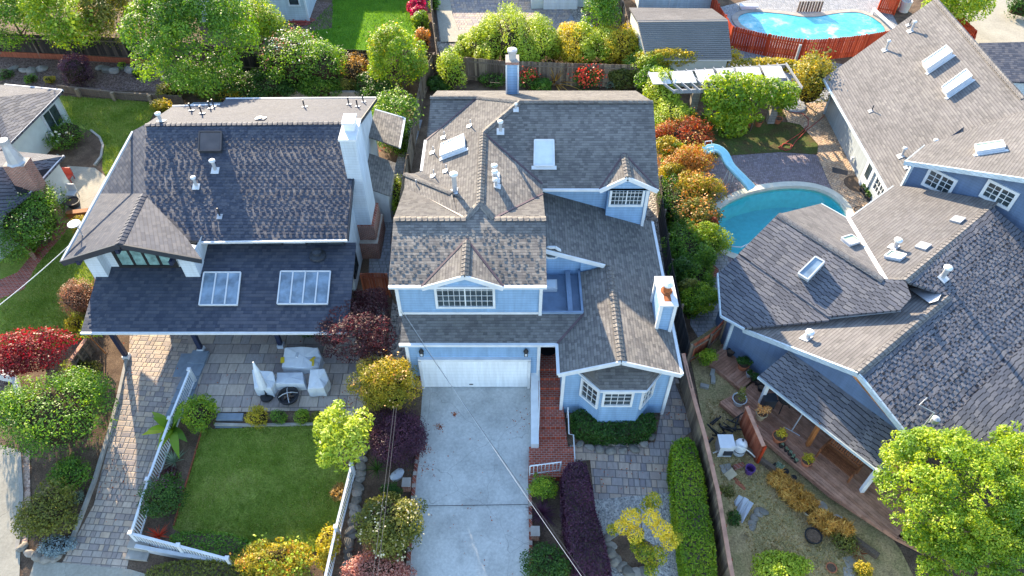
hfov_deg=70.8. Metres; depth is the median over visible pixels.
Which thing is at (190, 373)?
railing
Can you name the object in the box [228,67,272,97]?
shrub
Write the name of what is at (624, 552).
planting bed
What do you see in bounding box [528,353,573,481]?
brick steps
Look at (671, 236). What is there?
hedge
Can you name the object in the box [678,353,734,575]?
board fence
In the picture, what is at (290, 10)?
house
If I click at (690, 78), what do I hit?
pergola
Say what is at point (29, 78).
tuft
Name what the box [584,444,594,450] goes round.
edging stone
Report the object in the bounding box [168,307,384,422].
patio
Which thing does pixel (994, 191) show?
window
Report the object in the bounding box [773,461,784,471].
plant pot
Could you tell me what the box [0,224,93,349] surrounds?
lawn
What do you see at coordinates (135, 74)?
tuft
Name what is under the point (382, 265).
path
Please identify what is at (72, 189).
garden chair
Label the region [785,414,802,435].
easel stand
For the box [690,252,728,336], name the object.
path
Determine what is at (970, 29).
red fence
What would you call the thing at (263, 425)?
kerb
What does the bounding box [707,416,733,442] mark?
pipe scrap
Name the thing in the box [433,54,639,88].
board fence
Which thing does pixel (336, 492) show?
fern
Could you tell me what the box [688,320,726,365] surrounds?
gate
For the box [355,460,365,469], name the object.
edging stone
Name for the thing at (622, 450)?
edging stone
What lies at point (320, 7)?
gravel bed
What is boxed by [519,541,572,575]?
shrub
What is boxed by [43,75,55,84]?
tuft
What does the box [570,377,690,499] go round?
courtyard
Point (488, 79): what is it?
shrub
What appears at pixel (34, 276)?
overhead cable
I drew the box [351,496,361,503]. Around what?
edging stone
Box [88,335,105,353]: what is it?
stake
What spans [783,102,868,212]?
path
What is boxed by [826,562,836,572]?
plant pot
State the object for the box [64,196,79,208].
plant pot
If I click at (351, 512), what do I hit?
edging stone
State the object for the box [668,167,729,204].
bush
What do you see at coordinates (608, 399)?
window
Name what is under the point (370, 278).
gate
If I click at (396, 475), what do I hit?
garden rock
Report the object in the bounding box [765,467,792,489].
dry grass
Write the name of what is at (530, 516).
kerb
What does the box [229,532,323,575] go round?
golden shrub
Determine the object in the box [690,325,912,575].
yard
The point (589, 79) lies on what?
flower bush
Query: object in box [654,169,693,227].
bush
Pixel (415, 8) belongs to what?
azalea
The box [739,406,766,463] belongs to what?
board fence
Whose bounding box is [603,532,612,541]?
edging stone
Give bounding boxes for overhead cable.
[0,246,67,304]
[373,410,393,572]
[377,407,396,575]
[401,309,580,574]
[401,312,584,575]
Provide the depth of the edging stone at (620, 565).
29.40 m
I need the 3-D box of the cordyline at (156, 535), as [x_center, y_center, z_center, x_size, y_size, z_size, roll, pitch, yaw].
[-14.755,10.248,29.995,1.067,0.608,1.199,-13,49,-12]
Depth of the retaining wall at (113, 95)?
50.43 m
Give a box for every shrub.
[0,180,72,264]
[10,477,82,541]
[45,454,93,493]
[56,358,102,381]
[63,314,84,331]
[69,214,83,232]
[136,470,190,520]
[149,97,171,113]
[155,80,184,97]
[157,465,180,481]
[161,49,221,98]
[177,393,219,433]
[192,87,222,100]
[196,64,248,101]
[214,85,245,100]
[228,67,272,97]
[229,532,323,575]
[243,71,297,97]
[270,409,287,425]
[293,408,309,426]
[295,35,349,95]
[295,77,343,96]
[310,411,319,421]
[315,521,341,572]
[334,78,357,89]
[340,51,370,82]
[353,70,390,96]
[361,77,394,105]
[377,121,410,146]
[378,481,402,498]
[391,173,401,213]
[410,9,430,33]
[412,27,430,48]
[426,75,451,92]
[428,0,440,11]
[436,46,466,90]
[476,71,505,88]
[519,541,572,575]
[527,472,558,500]
[531,77,551,90]
[544,27,565,61]
[606,82,615,89]
[608,66,635,90]
[622,46,643,65]
[630,51,673,85]
[633,62,663,95]
[642,66,678,100]
[652,80,681,116]
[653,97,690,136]
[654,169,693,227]
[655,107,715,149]
[655,121,670,139]
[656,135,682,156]
[657,102,696,123]
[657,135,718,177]
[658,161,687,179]
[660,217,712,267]
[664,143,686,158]
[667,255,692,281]
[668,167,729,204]
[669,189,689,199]
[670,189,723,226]
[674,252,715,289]
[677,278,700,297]
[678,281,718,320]
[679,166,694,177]
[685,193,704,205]
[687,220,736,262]
[692,115,713,127]
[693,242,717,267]
[695,348,718,365]
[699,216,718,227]
[720,485,735,497]
[726,46,743,66]
[726,509,741,527]
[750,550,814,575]
[786,41,849,113]
[1004,0,1023,19]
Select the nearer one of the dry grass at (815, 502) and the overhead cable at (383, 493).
the overhead cable at (383, 493)
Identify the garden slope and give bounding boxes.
[0,381,1023,575]
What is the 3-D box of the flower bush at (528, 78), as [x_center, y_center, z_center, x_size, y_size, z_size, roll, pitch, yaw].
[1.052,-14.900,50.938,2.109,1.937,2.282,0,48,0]
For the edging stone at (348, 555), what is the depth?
29.62 m
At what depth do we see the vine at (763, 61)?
50.06 m
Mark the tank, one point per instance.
(738, 451)
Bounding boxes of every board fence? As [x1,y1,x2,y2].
[0,33,270,71]
[69,338,96,367]
[266,49,434,73]
[391,52,434,303]
[430,0,438,54]
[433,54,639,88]
[618,0,630,32]
[656,175,692,362]
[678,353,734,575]
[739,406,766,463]
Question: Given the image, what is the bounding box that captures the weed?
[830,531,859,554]
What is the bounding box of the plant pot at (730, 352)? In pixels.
[727,348,734,356]
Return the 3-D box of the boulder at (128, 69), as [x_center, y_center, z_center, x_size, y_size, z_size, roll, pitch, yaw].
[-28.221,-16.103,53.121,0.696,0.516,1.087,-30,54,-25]
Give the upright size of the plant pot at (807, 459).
0.780 m
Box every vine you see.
[634,47,702,68]
[700,70,800,138]
[726,56,806,83]
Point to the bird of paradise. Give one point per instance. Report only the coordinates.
(174, 434)
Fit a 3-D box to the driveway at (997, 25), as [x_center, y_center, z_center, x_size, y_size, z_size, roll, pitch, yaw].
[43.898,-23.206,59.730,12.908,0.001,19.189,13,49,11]
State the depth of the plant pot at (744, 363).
34.13 m
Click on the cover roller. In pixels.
(880, 15)
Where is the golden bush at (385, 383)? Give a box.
[344,349,423,416]
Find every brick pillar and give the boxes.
[401,477,411,491]
[531,526,539,540]
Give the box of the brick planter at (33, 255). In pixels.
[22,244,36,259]
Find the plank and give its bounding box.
[733,477,743,487]
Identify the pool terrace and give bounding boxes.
[703,152,832,262]
[721,0,897,49]
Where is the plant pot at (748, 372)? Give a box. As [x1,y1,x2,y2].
[746,369,752,377]
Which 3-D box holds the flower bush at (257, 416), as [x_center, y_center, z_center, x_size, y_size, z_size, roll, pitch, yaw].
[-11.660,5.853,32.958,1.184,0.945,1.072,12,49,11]
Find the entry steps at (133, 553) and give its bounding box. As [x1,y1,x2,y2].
[125,538,151,561]
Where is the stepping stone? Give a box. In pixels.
[818,500,827,510]
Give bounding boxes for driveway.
[410,387,530,575]
[436,10,574,41]
[450,0,570,30]
[959,0,1023,43]
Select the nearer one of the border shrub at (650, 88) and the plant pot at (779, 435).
the plant pot at (779, 435)
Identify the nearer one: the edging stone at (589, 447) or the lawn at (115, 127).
the edging stone at (589, 447)
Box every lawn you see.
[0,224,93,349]
[60,96,154,174]
[173,426,351,551]
[283,0,418,51]
[695,122,817,157]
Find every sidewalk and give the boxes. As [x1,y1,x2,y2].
[0,445,19,575]
[30,562,150,575]
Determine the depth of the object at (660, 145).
44.31 m
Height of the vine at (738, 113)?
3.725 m
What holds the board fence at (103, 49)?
on the ground at (86, 150)
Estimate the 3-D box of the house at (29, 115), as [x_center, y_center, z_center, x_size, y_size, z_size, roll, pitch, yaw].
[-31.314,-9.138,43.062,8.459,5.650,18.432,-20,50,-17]
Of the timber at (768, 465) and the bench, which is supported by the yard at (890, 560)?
the timber at (768, 465)
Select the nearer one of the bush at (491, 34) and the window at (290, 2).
the bush at (491, 34)
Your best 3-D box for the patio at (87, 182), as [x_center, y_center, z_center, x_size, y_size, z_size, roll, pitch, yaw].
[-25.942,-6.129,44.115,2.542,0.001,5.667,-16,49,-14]
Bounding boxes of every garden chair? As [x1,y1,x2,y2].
[61,167,74,182]
[65,184,78,197]
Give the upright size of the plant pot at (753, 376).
0.538 m
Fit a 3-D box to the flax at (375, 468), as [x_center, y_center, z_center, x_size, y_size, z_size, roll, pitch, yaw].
[-6.017,7.860,31.682,1.254,0.593,1.195,0,48,0]
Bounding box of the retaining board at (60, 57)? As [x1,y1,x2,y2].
[0,51,163,65]
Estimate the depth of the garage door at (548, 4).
59.35 m
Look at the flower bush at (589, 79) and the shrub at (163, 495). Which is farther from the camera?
the flower bush at (589, 79)
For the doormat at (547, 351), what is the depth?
34.54 m
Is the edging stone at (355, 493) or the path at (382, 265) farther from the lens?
the path at (382, 265)
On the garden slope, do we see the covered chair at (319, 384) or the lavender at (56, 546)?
the lavender at (56, 546)
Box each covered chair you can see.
[252,370,277,396]
[308,369,330,396]
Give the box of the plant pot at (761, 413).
[755,403,771,420]
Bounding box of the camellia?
[0,363,118,464]
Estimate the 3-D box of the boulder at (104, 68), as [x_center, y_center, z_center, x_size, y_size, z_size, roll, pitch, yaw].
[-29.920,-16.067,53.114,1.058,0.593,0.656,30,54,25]
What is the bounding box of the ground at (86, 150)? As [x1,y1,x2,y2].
[0,0,961,380]
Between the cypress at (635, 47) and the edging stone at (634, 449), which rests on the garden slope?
the edging stone at (634, 449)
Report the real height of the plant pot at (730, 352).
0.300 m
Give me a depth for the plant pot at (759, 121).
48.09 m
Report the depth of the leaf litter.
32.91 m
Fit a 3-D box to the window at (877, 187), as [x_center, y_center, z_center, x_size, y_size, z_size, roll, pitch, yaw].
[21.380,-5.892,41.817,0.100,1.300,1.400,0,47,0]
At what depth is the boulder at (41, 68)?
53.01 m
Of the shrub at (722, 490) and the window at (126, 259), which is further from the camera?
the window at (126, 259)
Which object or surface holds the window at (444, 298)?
in the house at (524, 232)
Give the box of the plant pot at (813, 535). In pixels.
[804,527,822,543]
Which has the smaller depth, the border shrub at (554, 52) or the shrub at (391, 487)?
the shrub at (391, 487)
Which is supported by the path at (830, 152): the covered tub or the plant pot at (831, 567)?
the covered tub
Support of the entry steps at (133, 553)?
on the garden slope
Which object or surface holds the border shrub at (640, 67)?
on the ground at (86, 150)
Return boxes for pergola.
[648,44,802,123]
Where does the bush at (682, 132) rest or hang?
on the ground at (86, 150)
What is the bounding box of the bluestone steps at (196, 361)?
[165,350,209,418]
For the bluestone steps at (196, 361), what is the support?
on the patio at (229, 355)
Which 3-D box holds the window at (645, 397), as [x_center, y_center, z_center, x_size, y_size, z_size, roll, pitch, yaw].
[5.949,4.609,31.550,0.100,1.350,1.050,32,55,26]
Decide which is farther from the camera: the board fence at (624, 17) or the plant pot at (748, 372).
the board fence at (624, 17)
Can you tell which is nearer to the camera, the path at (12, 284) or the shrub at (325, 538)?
the shrub at (325, 538)
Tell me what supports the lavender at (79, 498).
on the garden slope
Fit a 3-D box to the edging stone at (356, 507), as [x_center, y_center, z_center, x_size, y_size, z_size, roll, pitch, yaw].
[-6.725,9.428,30.858,0.437,0.324,0.684,-30,54,-25]
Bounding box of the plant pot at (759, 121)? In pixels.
[755,114,764,126]
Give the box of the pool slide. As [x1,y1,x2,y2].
[702,140,754,190]
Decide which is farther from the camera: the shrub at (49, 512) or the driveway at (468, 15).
the driveway at (468, 15)
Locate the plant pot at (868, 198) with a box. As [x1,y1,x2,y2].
[865,192,871,200]
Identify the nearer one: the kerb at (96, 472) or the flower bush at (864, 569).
the flower bush at (864, 569)
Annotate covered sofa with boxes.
[281,347,324,373]
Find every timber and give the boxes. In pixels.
[745,447,794,480]
[853,535,879,559]
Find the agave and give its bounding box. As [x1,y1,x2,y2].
[162,448,188,468]
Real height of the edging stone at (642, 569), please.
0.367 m
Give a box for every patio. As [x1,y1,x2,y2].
[65,166,105,217]
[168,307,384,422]
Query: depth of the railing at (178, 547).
29.26 m
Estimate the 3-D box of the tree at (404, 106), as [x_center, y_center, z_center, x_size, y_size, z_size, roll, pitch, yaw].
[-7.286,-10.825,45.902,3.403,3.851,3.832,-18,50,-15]
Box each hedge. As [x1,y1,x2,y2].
[144,558,249,575]
[169,529,254,561]
[559,459,611,575]
[569,408,657,445]
[661,150,709,318]
[666,437,717,575]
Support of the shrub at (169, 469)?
on the garden slope
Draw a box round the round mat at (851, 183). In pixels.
[844,176,860,191]
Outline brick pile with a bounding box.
[732,462,744,470]
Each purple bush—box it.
[57,50,95,87]
[365,406,428,469]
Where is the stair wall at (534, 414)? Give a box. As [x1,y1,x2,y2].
[531,373,538,447]
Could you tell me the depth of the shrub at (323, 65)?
49.46 m
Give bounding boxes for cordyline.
[145,525,170,546]
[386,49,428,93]
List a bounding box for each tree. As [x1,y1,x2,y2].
[0,0,52,51]
[0,326,81,378]
[17,0,113,52]
[77,0,140,50]
[116,0,261,98]
[233,0,288,48]
[240,5,272,48]
[256,23,324,93]
[312,298,398,363]
[312,399,374,473]
[350,286,389,317]
[361,18,432,89]
[372,83,424,136]
[580,0,622,31]
[606,491,683,575]
[871,425,1023,571]
[912,507,1023,575]
[920,0,995,24]
[975,420,1023,517]
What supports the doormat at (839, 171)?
on the path at (830, 152)
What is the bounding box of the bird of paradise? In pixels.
[142,402,186,458]
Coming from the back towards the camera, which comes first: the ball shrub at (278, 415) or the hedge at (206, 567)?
the ball shrub at (278, 415)
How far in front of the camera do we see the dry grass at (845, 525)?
29.15 m
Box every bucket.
[745,464,755,475]
[898,0,912,12]
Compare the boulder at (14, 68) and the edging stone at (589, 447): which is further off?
the boulder at (14, 68)
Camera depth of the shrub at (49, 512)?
29.47 m
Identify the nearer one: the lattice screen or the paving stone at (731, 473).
the paving stone at (731, 473)
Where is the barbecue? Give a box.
[760,393,789,413]
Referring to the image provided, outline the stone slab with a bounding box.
[172,353,190,376]
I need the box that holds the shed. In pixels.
[629,8,731,86]
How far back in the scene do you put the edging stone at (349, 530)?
30.18 m
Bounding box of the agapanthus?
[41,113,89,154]
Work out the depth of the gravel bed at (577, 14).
59.02 m
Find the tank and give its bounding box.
[733,438,747,456]
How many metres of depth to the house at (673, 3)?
59.08 m
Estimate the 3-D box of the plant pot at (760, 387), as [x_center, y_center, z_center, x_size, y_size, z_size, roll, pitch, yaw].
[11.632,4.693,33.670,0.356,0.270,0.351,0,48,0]
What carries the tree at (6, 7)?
on the planting bed at (122, 81)
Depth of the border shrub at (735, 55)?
51.34 m
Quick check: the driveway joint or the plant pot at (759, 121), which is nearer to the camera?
the driveway joint
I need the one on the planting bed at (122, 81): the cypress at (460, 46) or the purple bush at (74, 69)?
the purple bush at (74, 69)
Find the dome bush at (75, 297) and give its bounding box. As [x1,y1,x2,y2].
[56,277,94,318]
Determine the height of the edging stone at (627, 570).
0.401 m
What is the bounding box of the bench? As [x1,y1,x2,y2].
[815,438,862,482]
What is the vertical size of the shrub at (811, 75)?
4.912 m
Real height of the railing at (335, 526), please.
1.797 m
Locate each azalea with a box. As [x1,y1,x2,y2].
[406,0,426,15]
[410,4,427,15]
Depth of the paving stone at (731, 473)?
31.18 m
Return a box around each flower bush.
[244,404,268,429]
[519,66,540,89]
[568,56,606,90]
[853,559,873,575]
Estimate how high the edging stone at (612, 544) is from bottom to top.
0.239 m
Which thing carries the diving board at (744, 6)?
on the pool terrace at (730, 10)
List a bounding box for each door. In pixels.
[418,357,530,388]
[543,0,577,8]
[858,161,874,188]
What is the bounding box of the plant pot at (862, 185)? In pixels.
[860,183,865,191]
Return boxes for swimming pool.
[713,181,853,258]
[732,9,890,45]
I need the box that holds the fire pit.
[277,387,298,404]
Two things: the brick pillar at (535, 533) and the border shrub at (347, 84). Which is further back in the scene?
the border shrub at (347, 84)
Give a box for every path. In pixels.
[0,215,75,298]
[62,335,188,568]
[369,120,421,294]
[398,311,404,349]
[436,0,554,41]
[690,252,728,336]
[727,48,842,102]
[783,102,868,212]
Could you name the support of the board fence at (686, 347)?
on the ground at (86, 150)
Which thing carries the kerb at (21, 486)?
on the garden slope
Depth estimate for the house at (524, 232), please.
32.83 m
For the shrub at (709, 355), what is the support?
on the ground at (86, 150)
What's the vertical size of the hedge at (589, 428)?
1.436 m
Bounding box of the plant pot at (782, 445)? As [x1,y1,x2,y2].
[779,442,784,447]
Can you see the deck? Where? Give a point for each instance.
(826, 476)
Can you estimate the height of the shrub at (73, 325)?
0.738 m
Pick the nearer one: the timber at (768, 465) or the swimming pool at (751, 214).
the timber at (768, 465)
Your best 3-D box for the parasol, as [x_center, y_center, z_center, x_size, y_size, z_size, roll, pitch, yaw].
[-11.511,4.332,33.122,0.600,2.107,0.801,0,48,0]
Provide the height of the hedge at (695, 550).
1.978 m
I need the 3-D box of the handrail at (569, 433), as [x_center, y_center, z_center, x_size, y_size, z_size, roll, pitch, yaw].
[2.637,6.699,32.233,0.260,1.320,2.382,0,48,0]
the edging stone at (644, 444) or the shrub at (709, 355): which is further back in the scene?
the shrub at (709, 355)
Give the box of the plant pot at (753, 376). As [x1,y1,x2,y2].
[750,372,758,382]
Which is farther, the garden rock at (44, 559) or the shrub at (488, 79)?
the shrub at (488, 79)
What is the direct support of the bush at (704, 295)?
on the ground at (86, 150)
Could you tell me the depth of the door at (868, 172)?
43.26 m
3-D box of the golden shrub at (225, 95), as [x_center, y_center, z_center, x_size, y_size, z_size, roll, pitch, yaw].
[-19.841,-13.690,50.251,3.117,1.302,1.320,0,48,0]
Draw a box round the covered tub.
[785,100,805,112]
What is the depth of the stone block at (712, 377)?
34.28 m
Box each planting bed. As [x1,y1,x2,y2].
[0,57,183,91]
[611,531,659,572]
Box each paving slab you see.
[843,555,855,568]
[843,567,855,575]
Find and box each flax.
[365,457,386,478]
[538,60,581,90]
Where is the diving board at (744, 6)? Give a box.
[739,3,758,9]
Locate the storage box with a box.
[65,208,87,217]
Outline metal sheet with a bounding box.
[734,495,753,522]
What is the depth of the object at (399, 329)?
36.51 m
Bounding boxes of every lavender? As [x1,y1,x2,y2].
[36,533,78,558]
[69,490,84,504]
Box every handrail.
[538,370,539,432]
[566,407,575,461]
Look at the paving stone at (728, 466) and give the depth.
31.50 m
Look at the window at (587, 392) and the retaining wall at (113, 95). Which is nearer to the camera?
the window at (587, 392)
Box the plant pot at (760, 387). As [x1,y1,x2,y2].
[758,384,764,391]
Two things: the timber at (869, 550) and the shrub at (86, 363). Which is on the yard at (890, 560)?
the timber at (869, 550)
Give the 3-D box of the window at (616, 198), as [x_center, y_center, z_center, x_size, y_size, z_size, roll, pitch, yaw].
[5.578,-4.430,34.998,1.694,1.200,0.100,0,47,0]
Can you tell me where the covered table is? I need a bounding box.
[276,372,306,389]
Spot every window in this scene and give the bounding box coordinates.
[40,101,65,133]
[111,249,178,267]
[254,243,282,244]
[287,0,300,5]
[305,242,344,244]
[354,255,358,278]
[434,289,495,308]
[546,246,560,258]
[579,377,599,409]
[601,393,634,406]
[608,191,644,206]
[639,382,655,409]
[871,176,884,196]
[921,169,957,192]
[978,178,1020,210]
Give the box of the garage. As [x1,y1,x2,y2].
[531,0,589,8]
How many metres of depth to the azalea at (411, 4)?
58.11 m
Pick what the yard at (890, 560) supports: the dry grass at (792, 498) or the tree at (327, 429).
the dry grass at (792, 498)
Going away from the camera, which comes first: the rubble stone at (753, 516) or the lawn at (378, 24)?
the rubble stone at (753, 516)
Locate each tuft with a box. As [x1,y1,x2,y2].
[0,68,14,79]
[23,73,37,83]
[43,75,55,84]
[117,62,125,69]
[131,70,139,76]
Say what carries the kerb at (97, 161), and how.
on the ground at (86, 150)
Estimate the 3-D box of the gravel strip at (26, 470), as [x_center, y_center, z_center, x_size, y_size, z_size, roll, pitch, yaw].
[-21.092,9.086,31.134,0.502,0.565,4.703,-17,50,-15]
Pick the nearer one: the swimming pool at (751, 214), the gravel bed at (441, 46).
the swimming pool at (751, 214)
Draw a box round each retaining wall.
[0,369,21,394]
[56,85,183,103]
[134,544,222,563]
[223,90,363,98]
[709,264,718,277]
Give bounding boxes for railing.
[127,367,196,541]
[132,533,233,566]
[324,463,355,575]
[529,461,561,475]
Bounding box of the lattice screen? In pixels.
[797,1,823,11]
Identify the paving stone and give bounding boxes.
[719,463,731,473]
[724,468,737,480]
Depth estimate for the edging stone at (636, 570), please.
29.22 m
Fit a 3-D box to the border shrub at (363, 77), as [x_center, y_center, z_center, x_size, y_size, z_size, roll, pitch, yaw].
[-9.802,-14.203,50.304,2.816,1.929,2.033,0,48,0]
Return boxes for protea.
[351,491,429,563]
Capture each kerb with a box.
[14,451,23,549]
[66,359,128,551]
[90,129,104,165]
[173,431,201,525]
[214,422,314,426]
[406,439,419,569]
[528,480,531,575]
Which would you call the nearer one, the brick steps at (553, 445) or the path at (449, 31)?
the brick steps at (553, 445)
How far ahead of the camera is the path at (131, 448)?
32.40 m
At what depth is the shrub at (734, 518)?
29.95 m
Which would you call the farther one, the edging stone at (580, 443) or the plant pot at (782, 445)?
the edging stone at (580, 443)
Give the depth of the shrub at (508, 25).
51.75 m
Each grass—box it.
[0,95,350,550]
[527,497,558,531]
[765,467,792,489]
[776,478,804,501]
[785,485,812,513]
[793,490,820,513]
[806,506,832,528]
[815,513,839,538]
[830,514,857,540]
[852,546,866,559]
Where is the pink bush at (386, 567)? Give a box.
[338,548,416,575]
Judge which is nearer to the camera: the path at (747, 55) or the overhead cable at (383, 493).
the overhead cable at (383, 493)
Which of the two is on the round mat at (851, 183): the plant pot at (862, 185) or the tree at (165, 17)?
the plant pot at (862, 185)
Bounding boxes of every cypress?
[453,33,471,57]
[464,24,487,61]
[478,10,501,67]
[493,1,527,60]
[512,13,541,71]
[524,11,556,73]
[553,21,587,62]
[571,21,598,62]
[587,25,620,63]
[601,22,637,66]
[622,27,638,56]
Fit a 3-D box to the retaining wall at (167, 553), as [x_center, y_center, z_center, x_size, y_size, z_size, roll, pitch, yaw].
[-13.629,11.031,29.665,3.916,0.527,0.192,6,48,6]
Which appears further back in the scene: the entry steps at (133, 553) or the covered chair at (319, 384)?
the covered chair at (319, 384)
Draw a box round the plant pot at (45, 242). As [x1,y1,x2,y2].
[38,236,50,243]
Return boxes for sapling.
[76,321,102,343]
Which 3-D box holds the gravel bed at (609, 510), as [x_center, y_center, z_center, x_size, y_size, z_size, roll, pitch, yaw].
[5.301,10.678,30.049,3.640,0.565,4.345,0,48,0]
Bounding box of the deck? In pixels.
[708,344,1008,554]
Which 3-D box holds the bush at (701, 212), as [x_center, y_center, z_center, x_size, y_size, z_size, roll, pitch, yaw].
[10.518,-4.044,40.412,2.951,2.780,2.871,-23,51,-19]
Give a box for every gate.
[360,273,390,296]
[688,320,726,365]
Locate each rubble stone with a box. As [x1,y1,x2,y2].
[748,519,756,525]
[749,525,755,530]
[750,513,758,521]
[759,507,768,514]
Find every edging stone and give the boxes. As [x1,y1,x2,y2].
[342,559,353,568]
[343,546,353,553]
[343,552,353,559]
[344,537,353,547]
[345,521,357,534]
[345,531,356,539]
[347,517,355,525]
[349,503,361,513]
[349,509,358,518]
[351,489,361,496]
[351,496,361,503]
[352,481,364,491]
[354,470,365,477]
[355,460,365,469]
[355,476,364,482]
[357,455,367,461]
[576,440,583,447]
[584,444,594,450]
[595,444,604,453]
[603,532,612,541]
[605,446,615,454]
[605,541,617,548]
[607,546,616,558]
[610,554,621,566]
[616,561,626,571]
[618,447,626,453]
[622,565,634,575]
[629,444,639,453]
[632,567,640,575]
[639,440,648,447]
[639,566,649,575]
[649,433,655,440]
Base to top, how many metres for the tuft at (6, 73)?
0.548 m
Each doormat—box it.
[540,347,555,355]
[832,167,847,174]
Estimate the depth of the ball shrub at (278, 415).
32.84 m
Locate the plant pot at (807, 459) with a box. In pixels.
[801,452,814,466]
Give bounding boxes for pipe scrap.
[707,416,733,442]
[716,412,742,434]
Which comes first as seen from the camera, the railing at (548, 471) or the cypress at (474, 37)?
the railing at (548, 471)
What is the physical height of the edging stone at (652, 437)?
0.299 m
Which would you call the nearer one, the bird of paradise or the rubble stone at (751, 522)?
the rubble stone at (751, 522)
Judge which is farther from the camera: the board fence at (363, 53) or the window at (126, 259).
the board fence at (363, 53)
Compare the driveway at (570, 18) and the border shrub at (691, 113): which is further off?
the driveway at (570, 18)
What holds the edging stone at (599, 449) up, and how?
on the garden slope
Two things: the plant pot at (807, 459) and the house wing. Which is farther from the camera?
the house wing
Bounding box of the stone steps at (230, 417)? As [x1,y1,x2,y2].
[215,413,243,427]
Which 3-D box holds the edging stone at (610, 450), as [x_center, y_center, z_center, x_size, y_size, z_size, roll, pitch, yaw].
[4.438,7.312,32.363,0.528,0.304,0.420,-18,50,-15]
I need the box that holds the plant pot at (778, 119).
[775,109,786,123]
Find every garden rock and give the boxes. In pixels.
[16,542,28,551]
[23,549,33,557]
[31,549,43,561]
[38,552,50,563]
[50,554,62,562]
[390,468,403,481]
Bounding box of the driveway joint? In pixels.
[427,504,527,505]
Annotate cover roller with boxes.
[871,8,894,28]
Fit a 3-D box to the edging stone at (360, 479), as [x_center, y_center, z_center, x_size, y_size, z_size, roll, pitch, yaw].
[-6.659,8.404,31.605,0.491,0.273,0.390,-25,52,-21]
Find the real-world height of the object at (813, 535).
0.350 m
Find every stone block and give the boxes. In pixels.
[700,383,708,389]
[709,368,714,375]
[710,375,714,383]
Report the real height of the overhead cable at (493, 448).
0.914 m
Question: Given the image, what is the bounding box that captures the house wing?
[979,42,1023,94]
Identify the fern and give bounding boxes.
[328,482,344,501]
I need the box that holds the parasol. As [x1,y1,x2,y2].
[252,362,272,401]
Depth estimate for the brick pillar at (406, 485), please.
31.10 m
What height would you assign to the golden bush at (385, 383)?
3.205 m
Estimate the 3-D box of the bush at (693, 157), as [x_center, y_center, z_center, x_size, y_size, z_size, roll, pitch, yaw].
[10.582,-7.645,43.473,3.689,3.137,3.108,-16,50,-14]
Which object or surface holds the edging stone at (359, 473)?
on the garden slope
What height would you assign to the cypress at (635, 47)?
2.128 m
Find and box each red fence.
[710,0,889,60]
[877,0,899,15]
[956,18,976,38]
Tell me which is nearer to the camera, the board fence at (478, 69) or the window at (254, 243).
the window at (254, 243)
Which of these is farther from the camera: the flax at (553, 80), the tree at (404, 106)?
the flax at (553, 80)
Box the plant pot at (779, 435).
[772,427,786,443]
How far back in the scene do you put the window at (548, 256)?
33.09 m
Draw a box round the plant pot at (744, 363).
[736,356,753,370]
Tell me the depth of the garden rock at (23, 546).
29.83 m
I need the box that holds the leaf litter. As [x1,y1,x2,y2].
[99,341,685,565]
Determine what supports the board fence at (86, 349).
on the ground at (86, 150)
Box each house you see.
[0,84,70,258]
[59,95,405,359]
[196,0,315,22]
[388,47,683,422]
[635,0,710,7]
[715,0,1023,492]
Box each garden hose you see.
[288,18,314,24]
[778,112,824,150]
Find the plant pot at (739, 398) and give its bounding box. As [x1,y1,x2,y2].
[732,387,746,406]
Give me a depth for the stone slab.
35.04 m
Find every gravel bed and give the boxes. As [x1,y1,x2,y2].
[280,1,332,32]
[437,42,457,54]
[569,7,593,29]
[594,493,680,575]
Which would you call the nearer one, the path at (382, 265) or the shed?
the path at (382, 265)
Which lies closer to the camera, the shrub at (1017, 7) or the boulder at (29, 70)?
the boulder at (29, 70)
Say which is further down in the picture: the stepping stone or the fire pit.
the stepping stone
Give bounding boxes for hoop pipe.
[713,446,754,456]
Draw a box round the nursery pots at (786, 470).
[784,468,796,479]
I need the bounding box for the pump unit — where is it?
[715,434,735,456]
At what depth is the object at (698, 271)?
37.51 m
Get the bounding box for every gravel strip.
[0,356,17,408]
[20,450,29,549]
[387,294,406,361]
[645,191,681,358]
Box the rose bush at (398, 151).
[383,137,408,156]
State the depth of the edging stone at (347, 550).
29.77 m
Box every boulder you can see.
[8,65,18,71]
[18,68,26,72]
[26,67,37,74]
[36,65,47,71]
[100,65,110,72]
[108,67,119,74]
[124,66,132,73]
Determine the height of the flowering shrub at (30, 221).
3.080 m
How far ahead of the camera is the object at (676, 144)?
44.09 m

